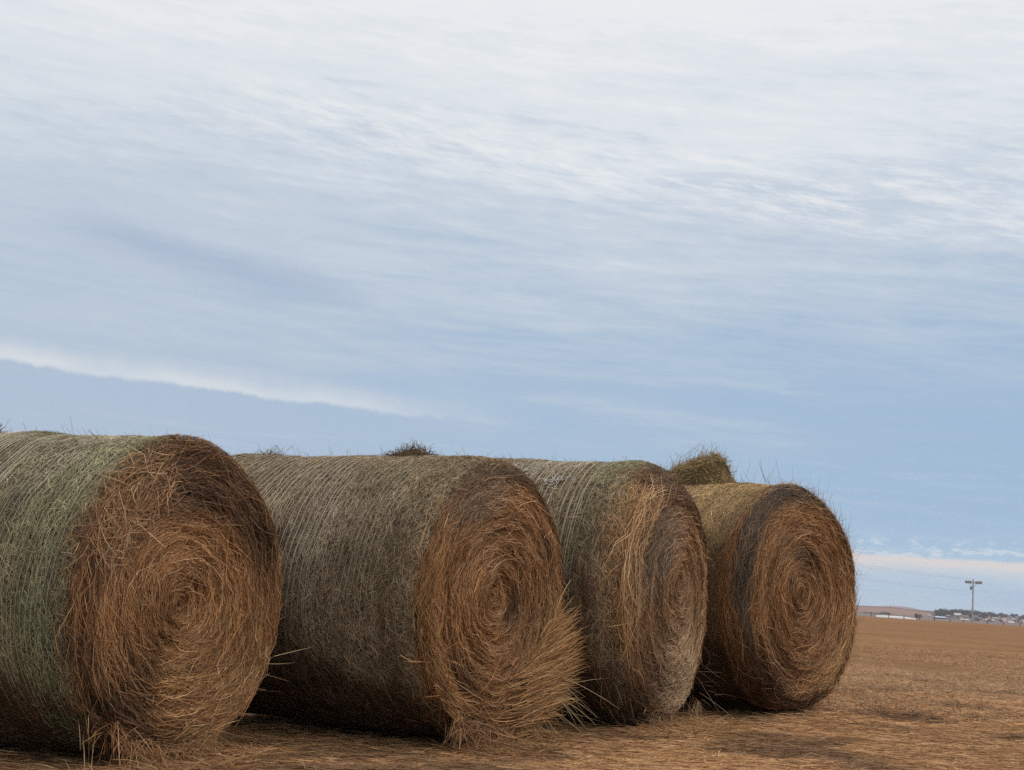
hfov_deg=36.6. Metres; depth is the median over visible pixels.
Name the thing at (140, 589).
hay bale
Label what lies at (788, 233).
sky
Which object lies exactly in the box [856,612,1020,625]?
wire fence
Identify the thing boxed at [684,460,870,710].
hay bale
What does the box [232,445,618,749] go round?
hay bale
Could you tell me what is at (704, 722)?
loose hay
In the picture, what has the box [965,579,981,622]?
utility pole
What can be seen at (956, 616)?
house
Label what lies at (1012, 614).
woodland
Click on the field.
(953, 635)
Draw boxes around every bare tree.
[937,608,951,616]
[951,609,962,615]
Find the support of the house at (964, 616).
on the field
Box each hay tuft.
[255,445,293,455]
[379,437,443,458]
[658,439,740,485]
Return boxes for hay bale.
[0,417,310,769]
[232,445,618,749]
[487,453,736,729]
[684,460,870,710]
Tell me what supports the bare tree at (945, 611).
on the field
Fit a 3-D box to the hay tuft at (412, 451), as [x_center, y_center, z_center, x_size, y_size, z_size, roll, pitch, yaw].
[-0.607,0.443,9.073,0.525,0.310,0.304,-1,-9,32]
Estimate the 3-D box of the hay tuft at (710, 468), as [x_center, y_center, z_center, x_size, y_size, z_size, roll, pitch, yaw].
[1.302,0.679,11.725,1.065,0.551,0.607,-3,-10,43]
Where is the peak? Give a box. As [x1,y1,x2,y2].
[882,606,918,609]
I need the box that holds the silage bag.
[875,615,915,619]
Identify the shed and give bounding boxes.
[934,616,945,618]
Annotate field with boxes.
[0,613,1023,769]
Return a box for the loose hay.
[32,711,763,769]
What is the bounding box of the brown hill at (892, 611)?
[856,606,933,616]
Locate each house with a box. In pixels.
[953,613,960,619]
[960,615,968,618]
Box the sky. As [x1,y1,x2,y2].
[0,0,1023,615]
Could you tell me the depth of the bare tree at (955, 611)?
2346.97 m
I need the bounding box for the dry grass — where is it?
[684,644,1023,724]
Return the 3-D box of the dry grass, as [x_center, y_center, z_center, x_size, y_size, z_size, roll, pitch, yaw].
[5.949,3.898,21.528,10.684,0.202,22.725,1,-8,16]
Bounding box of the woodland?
[934,608,1023,618]
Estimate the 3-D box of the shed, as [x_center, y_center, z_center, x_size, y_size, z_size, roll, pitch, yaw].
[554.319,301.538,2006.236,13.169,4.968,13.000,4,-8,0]

